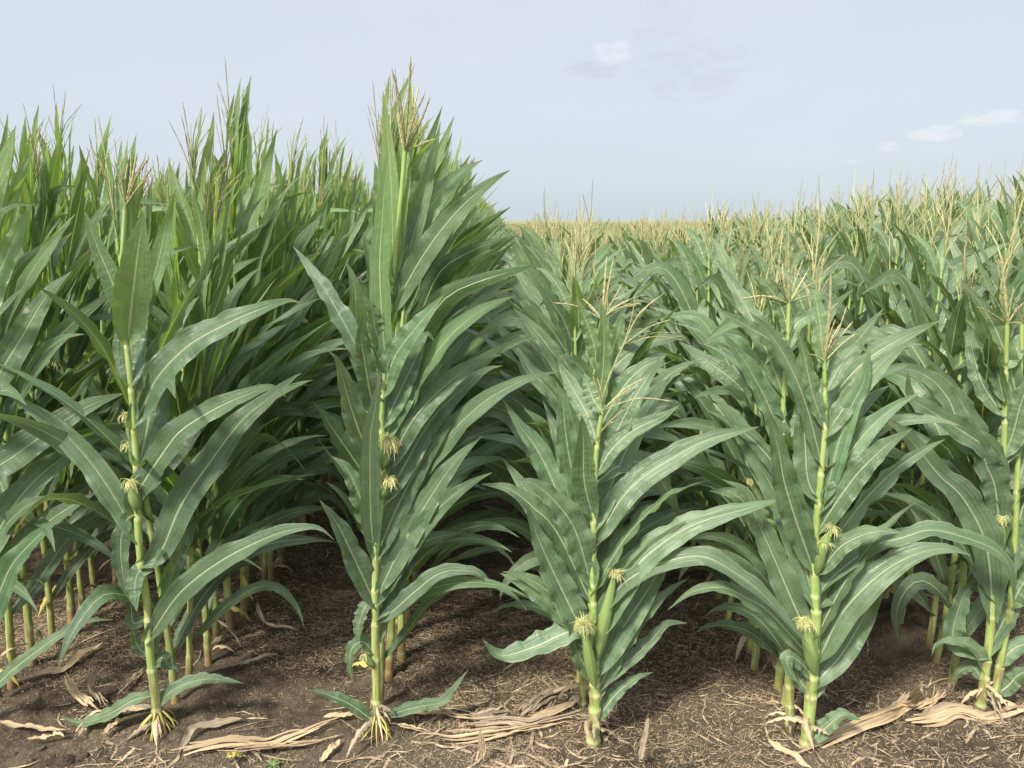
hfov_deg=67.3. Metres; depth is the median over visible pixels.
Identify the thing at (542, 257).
corn plant
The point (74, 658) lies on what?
dry corn leaf
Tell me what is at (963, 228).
corn plant
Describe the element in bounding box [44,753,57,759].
soil clod
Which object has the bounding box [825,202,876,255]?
corn plant
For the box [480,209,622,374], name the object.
corn plant
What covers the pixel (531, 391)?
corn plant
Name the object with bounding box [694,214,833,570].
corn plant
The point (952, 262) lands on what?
corn plant
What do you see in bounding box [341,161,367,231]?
corn plant
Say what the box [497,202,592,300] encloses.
corn plant
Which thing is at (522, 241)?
corn plant
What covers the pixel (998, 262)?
corn plant
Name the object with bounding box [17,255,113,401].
corn plant
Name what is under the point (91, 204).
corn plant
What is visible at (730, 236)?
corn plant
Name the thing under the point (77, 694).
dry corn leaf
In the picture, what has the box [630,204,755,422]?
corn plant
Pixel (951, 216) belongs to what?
corn plant
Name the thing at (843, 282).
corn plant
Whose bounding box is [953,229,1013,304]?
corn plant
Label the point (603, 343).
corn plant
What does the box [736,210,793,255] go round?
corn plant
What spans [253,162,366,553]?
corn plant
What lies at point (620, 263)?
corn plant
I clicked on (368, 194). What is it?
corn plant
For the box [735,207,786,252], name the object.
corn plant
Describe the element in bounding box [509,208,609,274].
corn plant
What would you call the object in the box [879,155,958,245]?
corn plant
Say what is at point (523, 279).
corn plant
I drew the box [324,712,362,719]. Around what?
dry corn leaf
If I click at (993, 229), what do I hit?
corn plant
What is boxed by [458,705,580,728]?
dry corn leaf
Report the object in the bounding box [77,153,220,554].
corn plant
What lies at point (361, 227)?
corn plant
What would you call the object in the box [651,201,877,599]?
corn plant
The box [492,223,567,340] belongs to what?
corn plant
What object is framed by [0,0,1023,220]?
sky
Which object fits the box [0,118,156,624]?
corn plant
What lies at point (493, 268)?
corn plant
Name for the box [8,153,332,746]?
corn plant
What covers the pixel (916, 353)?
corn plant
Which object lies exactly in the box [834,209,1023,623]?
corn plant
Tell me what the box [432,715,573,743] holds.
dry corn leaf
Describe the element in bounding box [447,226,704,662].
corn plant
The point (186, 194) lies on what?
corn plant
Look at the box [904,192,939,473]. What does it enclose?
corn plant
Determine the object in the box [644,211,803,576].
corn plant
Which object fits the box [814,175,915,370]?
corn plant
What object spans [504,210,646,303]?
corn plant
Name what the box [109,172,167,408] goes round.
corn plant
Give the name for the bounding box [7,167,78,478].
corn plant
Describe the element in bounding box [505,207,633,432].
corn plant
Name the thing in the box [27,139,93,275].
corn plant
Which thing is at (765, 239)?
corn plant
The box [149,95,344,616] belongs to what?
corn plant
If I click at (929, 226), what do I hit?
corn plant
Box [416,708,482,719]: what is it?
dry corn leaf
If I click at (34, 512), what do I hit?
corn plant
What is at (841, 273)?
corn plant
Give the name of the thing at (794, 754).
dry corn leaf
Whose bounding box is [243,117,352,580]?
corn plant
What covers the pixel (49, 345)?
corn plant
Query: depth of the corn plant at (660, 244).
5.33 m
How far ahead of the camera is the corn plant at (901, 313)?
3.47 m
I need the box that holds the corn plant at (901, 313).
[833,162,1009,598]
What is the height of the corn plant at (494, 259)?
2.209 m
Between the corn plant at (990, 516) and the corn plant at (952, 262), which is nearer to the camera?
the corn plant at (990, 516)
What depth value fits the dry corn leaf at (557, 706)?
2.86 m
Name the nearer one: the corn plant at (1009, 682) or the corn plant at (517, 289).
the corn plant at (1009, 682)
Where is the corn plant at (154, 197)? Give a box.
[104,169,181,473]
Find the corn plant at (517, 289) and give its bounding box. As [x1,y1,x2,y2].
[487,222,648,361]
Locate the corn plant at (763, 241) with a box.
[746,203,777,249]
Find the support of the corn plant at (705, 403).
on the ground
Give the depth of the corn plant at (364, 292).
3.13 m
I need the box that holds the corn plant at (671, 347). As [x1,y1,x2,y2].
[624,204,736,480]
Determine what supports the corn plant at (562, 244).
on the ground
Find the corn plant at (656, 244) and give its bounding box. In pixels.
[642,210,671,446]
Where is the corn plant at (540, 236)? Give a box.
[506,221,549,305]
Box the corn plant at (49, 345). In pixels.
[0,121,124,690]
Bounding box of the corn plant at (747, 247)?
[721,196,809,288]
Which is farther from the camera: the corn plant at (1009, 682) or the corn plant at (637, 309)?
the corn plant at (637, 309)
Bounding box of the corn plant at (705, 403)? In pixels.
[655,232,883,670]
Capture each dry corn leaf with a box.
[0,720,66,730]
[28,731,63,739]
[33,643,101,674]
[63,673,97,708]
[75,710,100,736]
[87,661,107,705]
[101,716,132,734]
[118,668,145,692]
[126,707,142,710]
[171,717,338,755]
[179,717,241,747]
[216,653,275,668]
[217,734,341,752]
[225,751,245,757]
[255,602,296,629]
[319,739,339,761]
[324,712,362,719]
[388,723,431,733]
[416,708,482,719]
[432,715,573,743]
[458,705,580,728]
[470,706,508,720]
[478,727,485,759]
[517,686,565,715]
[529,700,572,718]
[638,718,648,759]
[769,739,810,767]
[797,679,931,752]
[874,692,909,711]
[905,703,1023,726]
[911,690,946,709]
[919,701,950,716]
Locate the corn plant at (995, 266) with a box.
[955,191,1023,314]
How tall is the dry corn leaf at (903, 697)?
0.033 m
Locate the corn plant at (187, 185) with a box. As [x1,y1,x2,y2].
[182,165,193,215]
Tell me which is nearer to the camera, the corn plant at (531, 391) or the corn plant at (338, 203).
the corn plant at (531, 391)
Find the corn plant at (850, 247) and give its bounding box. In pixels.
[835,207,881,292]
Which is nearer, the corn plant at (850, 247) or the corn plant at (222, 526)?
the corn plant at (222, 526)
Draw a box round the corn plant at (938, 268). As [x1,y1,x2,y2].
[838,190,1016,597]
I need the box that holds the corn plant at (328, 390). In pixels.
[254,174,342,563]
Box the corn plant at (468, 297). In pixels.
[414,113,505,364]
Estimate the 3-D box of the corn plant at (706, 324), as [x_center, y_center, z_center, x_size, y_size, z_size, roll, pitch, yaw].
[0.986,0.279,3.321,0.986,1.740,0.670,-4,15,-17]
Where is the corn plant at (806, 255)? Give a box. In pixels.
[799,195,851,258]
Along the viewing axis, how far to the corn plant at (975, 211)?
5.96 m
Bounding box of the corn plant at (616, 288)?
[614,222,689,427]
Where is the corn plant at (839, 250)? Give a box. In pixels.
[837,204,873,254]
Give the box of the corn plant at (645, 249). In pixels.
[627,206,691,327]
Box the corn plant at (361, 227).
[340,170,371,273]
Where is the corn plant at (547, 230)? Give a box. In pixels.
[511,207,585,277]
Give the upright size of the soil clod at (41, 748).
0.018 m
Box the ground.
[0,424,1023,767]
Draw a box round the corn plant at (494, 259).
[446,155,518,391]
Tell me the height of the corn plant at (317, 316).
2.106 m
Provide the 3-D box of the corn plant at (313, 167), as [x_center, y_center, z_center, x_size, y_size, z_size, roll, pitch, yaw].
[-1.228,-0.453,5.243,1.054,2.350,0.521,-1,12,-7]
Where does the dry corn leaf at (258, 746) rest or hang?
on the ground
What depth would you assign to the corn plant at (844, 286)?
4.94 m
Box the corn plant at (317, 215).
[228,106,350,573]
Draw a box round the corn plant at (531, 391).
[485,236,646,532]
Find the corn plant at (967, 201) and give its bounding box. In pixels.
[921,159,1016,235]
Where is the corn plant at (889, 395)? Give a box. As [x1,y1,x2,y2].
[830,234,924,561]
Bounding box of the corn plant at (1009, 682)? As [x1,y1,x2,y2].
[904,281,1023,710]
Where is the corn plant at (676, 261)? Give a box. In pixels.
[635,197,739,432]
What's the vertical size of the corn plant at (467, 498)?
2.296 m
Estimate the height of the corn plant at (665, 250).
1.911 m
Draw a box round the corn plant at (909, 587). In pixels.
[866,197,1023,684]
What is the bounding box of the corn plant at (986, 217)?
[963,156,1019,241]
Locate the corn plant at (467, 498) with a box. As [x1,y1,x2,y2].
[334,90,511,638]
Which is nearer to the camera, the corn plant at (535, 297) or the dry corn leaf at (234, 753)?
the dry corn leaf at (234, 753)
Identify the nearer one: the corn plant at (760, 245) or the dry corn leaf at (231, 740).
the dry corn leaf at (231, 740)
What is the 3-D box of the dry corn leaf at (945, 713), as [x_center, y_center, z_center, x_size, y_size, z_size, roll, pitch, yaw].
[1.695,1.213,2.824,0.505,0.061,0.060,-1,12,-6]
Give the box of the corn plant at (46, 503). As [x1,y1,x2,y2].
[13,144,113,510]
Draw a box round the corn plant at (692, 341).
[642,224,789,531]
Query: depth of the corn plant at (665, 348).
4.20 m
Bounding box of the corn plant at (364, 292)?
[353,75,527,615]
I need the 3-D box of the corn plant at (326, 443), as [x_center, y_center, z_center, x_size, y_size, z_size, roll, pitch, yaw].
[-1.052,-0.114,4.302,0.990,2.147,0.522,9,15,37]
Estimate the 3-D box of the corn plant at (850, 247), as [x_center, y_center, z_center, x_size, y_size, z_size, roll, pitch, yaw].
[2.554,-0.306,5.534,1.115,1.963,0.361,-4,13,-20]
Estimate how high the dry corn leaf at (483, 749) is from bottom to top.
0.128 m
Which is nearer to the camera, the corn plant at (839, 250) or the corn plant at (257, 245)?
the corn plant at (257, 245)
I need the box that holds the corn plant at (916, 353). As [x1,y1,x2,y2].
[872,261,1023,648]
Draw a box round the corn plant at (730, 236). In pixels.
[715,222,737,256]
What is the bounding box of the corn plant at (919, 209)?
[882,176,952,247]
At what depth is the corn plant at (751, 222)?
6.19 m
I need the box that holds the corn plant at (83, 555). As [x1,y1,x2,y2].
[0,119,155,646]
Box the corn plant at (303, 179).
[293,151,365,500]
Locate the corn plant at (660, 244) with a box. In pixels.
[605,209,674,295]
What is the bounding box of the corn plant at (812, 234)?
[755,184,856,286]
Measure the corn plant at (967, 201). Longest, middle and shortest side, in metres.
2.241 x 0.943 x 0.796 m
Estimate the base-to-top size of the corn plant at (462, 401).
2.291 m
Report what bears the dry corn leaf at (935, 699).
on the ground
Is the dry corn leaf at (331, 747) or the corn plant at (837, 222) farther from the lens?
the corn plant at (837, 222)
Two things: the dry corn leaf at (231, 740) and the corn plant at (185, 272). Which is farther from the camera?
the corn plant at (185, 272)
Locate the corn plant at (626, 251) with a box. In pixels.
[596,207,659,288]
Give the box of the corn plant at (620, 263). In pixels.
[613,246,650,447]
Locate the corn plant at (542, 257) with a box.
[506,210,627,299]
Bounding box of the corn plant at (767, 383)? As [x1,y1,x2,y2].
[704,241,889,733]
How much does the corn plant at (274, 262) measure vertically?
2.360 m
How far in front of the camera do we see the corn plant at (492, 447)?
2.89 m
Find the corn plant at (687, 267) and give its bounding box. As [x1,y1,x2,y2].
[646,216,752,545]
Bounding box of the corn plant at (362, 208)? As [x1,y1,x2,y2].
[335,169,372,289]
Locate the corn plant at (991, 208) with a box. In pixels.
[962,171,1023,315]
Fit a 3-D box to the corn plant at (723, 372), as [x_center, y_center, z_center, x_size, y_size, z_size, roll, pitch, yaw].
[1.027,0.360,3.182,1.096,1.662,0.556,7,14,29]
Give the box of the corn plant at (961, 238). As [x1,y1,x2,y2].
[956,181,1022,251]
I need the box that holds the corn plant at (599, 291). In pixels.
[491,213,683,361]
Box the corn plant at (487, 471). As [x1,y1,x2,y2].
[347,90,530,622]
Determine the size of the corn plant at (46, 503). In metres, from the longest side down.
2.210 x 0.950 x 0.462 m
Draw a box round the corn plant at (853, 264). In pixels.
[799,180,975,524]
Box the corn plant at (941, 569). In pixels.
[868,187,1023,663]
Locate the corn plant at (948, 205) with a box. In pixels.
[899,165,988,236]
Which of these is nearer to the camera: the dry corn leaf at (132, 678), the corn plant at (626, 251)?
the dry corn leaf at (132, 678)
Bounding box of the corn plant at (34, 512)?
[23,412,37,517]
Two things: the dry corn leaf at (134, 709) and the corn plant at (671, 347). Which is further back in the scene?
the corn plant at (671, 347)
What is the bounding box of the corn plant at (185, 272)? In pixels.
[166,170,193,279]
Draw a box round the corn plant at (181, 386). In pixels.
[139,163,305,666]
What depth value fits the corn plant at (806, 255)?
6.01 m
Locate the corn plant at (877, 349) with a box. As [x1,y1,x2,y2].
[654,247,959,705]
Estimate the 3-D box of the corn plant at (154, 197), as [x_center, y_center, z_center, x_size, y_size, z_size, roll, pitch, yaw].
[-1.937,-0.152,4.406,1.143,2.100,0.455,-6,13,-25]
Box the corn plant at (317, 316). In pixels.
[270,193,358,522]
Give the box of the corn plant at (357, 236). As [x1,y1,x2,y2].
[340,157,368,276]
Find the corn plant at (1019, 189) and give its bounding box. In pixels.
[959,149,1023,314]
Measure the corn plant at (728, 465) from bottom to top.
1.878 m
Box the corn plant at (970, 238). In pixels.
[913,163,1001,484]
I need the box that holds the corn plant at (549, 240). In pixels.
[499,207,622,309]
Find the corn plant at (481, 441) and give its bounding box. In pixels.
[448,155,522,445]
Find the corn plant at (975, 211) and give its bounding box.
[920,155,976,237]
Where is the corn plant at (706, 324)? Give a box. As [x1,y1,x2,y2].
[663,244,853,619]
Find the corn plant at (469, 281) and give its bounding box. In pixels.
[314,70,558,704]
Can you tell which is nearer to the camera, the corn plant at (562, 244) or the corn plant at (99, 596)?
the corn plant at (99, 596)
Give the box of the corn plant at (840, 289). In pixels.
[776,187,881,312]
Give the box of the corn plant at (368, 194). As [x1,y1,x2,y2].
[364,176,373,202]
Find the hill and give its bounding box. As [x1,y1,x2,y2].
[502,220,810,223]
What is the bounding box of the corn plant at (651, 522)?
[470,296,711,682]
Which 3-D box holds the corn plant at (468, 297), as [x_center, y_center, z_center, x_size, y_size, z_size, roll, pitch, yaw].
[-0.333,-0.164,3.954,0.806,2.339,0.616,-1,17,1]
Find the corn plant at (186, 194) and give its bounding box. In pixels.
[108,156,195,475]
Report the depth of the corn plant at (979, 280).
4.08 m
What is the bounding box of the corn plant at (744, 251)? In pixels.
[725,233,767,287]
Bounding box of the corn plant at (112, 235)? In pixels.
[45,121,148,559]
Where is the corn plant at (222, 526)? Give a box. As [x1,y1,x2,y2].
[150,143,345,645]
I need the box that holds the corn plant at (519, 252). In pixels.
[502,189,597,301]
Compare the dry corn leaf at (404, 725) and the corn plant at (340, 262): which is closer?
the dry corn leaf at (404, 725)
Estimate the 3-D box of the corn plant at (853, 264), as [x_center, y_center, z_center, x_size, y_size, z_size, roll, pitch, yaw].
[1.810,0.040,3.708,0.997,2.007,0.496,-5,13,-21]
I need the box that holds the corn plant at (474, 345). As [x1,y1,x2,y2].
[418,118,508,575]
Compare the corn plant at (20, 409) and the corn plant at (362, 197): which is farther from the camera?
the corn plant at (362, 197)
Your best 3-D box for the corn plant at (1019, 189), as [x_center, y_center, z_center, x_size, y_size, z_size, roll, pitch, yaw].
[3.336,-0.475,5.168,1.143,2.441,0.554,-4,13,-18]
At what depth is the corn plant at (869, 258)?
3.97 m
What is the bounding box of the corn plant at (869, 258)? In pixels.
[802,171,892,537]
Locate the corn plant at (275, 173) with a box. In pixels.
[270,157,290,212]
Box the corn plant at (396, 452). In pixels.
[293,56,509,757]
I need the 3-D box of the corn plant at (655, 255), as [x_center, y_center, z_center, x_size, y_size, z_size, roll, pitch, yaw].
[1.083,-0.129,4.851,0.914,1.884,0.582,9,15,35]
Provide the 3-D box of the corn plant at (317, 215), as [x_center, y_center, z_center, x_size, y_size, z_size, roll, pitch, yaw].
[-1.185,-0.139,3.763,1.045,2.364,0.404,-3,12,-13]
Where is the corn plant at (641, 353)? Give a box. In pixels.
[477,225,687,553]
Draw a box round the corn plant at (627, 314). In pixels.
[506,206,657,376]
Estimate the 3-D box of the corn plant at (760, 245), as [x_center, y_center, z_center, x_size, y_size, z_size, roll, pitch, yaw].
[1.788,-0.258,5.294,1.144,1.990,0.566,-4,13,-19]
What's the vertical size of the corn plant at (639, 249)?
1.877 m
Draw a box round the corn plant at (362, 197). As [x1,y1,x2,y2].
[352,160,372,229]
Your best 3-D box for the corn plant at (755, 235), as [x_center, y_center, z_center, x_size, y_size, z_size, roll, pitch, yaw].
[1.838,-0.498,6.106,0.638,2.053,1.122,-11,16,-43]
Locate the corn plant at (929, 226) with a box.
[892,176,964,434]
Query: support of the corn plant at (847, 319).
on the ground
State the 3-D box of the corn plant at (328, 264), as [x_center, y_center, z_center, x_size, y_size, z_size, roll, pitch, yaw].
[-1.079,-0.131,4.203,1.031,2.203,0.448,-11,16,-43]
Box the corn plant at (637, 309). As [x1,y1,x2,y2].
[634,242,688,317]
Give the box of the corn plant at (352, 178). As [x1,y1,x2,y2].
[348,154,361,217]
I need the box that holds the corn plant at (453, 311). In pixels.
[434,235,498,502]
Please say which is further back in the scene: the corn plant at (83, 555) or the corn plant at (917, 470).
the corn plant at (917, 470)
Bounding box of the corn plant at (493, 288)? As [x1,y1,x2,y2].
[446,154,519,470]
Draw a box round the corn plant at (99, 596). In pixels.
[0,117,312,704]
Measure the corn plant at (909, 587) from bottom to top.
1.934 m
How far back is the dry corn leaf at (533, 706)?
2.91 m
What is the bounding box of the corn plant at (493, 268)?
[447,156,502,399]
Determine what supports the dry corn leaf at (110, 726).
on the ground
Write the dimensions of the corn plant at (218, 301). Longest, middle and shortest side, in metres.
2.037 x 0.944 x 0.576 m
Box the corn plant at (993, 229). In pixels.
[952,190,1007,246]
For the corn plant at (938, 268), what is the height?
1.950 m
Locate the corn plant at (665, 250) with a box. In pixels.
[617,211,673,319]
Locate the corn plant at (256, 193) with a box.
[150,55,343,604]
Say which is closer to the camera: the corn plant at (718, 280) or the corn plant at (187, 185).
the corn plant at (718, 280)
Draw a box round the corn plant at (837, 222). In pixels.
[789,195,847,252]
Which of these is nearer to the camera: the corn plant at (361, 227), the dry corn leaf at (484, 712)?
the dry corn leaf at (484, 712)
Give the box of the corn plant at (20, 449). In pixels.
[0,126,121,700]
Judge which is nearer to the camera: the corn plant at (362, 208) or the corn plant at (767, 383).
the corn plant at (767, 383)
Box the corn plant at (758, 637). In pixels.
[672,211,922,690]
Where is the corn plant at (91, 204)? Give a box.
[72,173,109,379]
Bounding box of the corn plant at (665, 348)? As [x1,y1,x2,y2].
[638,223,758,449]
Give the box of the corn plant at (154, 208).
[75,135,195,472]
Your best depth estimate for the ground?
3.04 m
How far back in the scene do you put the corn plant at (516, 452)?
3.24 m
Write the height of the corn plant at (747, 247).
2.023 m
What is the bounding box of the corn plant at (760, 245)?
[737,200,807,291]
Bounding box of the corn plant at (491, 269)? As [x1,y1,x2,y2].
[455,161,513,363]
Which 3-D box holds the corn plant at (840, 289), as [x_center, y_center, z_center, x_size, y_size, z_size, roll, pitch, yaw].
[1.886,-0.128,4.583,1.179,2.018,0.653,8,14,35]
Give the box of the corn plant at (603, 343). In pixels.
[495,256,689,706]
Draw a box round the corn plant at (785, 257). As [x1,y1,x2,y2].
[761,207,854,292]
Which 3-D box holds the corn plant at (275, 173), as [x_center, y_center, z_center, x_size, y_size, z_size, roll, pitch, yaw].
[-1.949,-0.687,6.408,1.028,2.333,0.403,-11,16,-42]
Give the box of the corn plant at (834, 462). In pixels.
[668,270,1015,750]
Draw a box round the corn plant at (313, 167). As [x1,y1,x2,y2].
[301,137,365,481]
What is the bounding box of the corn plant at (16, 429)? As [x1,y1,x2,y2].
[0,403,20,434]
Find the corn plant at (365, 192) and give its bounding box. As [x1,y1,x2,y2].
[358,178,373,232]
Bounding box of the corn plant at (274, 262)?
[222,101,332,580]
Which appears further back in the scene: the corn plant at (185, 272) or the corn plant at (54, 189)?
the corn plant at (185, 272)
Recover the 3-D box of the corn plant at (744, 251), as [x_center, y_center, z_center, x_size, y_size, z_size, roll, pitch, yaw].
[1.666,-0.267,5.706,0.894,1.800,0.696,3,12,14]
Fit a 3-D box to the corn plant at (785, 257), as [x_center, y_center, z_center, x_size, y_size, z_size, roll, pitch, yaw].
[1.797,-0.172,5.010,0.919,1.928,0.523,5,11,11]
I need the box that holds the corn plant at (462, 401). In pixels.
[421,135,539,409]
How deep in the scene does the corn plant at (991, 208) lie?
4.78 m
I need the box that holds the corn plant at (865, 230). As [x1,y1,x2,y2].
[858,208,892,241]
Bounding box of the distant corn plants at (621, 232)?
[34,167,1023,319]
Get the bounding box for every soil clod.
[21,757,33,766]
[36,745,45,750]
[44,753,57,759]
[53,754,75,767]
[75,752,89,760]
[100,757,111,762]
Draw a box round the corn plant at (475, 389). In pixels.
[466,211,644,476]
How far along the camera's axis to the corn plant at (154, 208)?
3.90 m
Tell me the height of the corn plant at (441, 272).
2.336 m
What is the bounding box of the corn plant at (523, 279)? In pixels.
[486,179,680,417]
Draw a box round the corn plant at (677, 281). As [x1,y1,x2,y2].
[612,190,751,569]
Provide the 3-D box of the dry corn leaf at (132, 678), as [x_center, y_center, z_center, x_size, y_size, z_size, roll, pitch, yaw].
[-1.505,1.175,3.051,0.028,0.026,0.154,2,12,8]
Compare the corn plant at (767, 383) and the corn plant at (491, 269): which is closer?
the corn plant at (767, 383)
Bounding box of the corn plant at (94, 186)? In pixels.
[61,114,186,583]
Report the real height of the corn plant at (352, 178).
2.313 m
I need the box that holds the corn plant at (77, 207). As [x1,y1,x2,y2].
[37,86,162,592]
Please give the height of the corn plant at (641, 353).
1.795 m
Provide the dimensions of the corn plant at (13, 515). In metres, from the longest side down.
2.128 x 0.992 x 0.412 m
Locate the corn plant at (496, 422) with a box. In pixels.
[412,115,523,581]
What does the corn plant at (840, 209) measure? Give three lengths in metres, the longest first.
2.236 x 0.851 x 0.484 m
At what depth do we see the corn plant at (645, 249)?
5.27 m
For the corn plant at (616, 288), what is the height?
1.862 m
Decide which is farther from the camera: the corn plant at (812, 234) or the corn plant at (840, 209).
the corn plant at (840, 209)
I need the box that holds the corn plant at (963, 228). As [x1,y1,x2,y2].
[940,198,988,234]
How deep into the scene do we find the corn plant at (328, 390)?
4.07 m
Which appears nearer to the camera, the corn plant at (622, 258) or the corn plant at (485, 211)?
the corn plant at (485, 211)
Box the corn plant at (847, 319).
[790,176,981,526]
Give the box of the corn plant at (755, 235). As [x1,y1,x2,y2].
[705,194,777,262]
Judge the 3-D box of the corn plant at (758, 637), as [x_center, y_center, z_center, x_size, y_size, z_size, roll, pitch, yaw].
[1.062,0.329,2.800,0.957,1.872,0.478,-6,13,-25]
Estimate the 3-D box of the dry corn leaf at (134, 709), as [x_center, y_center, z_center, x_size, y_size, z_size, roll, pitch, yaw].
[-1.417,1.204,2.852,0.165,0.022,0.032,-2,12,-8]
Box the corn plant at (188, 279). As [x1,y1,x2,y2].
[149,156,193,284]
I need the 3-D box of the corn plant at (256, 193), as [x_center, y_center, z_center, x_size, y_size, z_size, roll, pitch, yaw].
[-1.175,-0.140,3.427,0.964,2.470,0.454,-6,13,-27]
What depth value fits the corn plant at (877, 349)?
2.68 m
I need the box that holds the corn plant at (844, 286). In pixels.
[749,218,846,399]
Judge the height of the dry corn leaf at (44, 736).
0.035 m
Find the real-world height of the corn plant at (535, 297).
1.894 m
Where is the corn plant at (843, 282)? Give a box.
[793,213,857,286]
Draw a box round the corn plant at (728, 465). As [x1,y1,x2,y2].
[675,204,837,581]
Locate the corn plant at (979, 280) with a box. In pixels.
[947,190,1023,514]
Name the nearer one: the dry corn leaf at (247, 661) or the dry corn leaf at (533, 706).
the dry corn leaf at (533, 706)
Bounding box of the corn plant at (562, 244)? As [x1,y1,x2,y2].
[496,211,572,308]
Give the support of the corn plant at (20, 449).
on the ground
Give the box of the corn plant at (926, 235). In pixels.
[923,186,964,237]
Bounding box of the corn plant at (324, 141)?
[318,120,367,467]
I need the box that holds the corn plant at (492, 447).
[326,100,523,682]
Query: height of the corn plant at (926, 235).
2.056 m
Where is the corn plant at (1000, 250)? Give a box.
[985,216,1018,259]
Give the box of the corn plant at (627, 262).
[617,214,706,446]
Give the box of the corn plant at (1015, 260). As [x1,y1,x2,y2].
[948,211,1023,358]
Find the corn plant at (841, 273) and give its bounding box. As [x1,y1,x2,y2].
[772,173,879,280]
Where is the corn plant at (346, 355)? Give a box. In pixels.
[279,185,363,504]
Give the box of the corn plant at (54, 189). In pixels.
[9,104,131,606]
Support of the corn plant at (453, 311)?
on the ground
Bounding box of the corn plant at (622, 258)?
[613,209,655,269]
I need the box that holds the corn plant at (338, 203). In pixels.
[318,120,372,492]
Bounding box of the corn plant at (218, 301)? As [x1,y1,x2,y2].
[102,154,337,674]
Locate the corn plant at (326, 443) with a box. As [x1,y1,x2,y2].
[272,164,338,535]
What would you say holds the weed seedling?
on the ground
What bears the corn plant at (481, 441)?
on the ground
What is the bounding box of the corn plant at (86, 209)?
[67,169,110,493]
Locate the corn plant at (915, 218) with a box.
[896,164,1002,270]
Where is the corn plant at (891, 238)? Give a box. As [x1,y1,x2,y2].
[857,171,933,247]
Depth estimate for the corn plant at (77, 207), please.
3.34 m
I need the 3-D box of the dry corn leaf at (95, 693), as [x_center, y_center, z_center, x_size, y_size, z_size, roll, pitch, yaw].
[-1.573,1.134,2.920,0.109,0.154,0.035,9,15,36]
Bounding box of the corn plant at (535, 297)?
[484,206,692,617]
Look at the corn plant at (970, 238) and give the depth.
4.34 m
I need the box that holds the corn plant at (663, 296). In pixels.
[611,217,704,446]
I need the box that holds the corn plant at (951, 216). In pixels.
[947,197,961,243]
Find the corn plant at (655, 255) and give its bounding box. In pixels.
[624,211,737,508]
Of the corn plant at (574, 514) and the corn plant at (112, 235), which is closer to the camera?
the corn plant at (574, 514)
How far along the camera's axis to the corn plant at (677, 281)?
3.73 m
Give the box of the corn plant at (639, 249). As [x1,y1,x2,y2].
[607,222,652,318]
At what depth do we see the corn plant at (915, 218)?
4.56 m
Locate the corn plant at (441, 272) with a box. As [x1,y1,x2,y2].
[352,65,534,661]
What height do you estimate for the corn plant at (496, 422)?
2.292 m
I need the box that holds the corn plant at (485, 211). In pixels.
[452,137,520,433]
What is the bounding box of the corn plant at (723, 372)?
[657,268,903,661]
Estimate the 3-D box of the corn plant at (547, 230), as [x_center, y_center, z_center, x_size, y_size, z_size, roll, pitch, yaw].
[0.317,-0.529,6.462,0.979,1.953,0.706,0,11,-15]
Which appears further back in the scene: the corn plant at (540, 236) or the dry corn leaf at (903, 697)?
the corn plant at (540, 236)
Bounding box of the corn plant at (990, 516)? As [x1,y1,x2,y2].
[885,255,1023,723]
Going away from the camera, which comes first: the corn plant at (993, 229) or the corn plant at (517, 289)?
the corn plant at (517, 289)
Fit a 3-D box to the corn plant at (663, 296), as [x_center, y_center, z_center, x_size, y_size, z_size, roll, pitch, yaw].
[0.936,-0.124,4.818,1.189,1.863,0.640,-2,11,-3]
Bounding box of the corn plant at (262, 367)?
[88,102,344,631]
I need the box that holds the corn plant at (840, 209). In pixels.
[825,170,894,254]
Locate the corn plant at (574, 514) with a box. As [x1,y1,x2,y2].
[482,293,809,747]
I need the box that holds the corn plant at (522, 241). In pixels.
[498,196,591,363]
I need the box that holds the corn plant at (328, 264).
[258,150,357,547]
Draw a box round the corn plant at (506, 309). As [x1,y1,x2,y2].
[499,227,635,313]
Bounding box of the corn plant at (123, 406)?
[75,362,126,418]
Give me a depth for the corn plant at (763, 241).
5.63 m
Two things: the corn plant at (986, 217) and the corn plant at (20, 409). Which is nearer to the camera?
the corn plant at (20, 409)
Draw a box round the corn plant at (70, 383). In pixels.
[0,114,132,666]
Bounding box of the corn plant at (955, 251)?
[941,160,1023,325]
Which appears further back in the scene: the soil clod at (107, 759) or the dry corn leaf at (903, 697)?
the dry corn leaf at (903, 697)
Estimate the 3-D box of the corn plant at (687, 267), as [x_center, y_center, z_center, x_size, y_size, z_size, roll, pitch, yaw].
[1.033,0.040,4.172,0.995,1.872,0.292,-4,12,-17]
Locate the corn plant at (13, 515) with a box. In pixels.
[0,289,111,701]
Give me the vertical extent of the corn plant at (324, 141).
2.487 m
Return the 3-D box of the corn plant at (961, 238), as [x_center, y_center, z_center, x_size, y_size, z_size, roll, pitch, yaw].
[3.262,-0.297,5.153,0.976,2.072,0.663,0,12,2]
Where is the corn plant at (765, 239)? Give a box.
[760,201,803,262]
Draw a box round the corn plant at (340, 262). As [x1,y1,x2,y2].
[298,170,367,515]
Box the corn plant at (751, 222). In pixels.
[702,195,763,241]
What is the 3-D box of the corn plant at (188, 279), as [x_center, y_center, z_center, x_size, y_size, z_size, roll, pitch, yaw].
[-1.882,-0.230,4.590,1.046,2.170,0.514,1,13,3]
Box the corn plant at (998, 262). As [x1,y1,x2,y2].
[948,215,1002,276]
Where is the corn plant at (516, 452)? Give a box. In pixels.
[468,239,696,545]
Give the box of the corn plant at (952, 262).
[797,200,967,503]
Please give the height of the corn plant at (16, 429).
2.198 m
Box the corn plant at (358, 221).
[315,137,373,482]
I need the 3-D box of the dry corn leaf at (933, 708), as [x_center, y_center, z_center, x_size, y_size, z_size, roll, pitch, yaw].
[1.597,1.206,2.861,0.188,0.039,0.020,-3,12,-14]
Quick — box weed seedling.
[263,757,282,767]
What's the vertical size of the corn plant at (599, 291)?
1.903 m

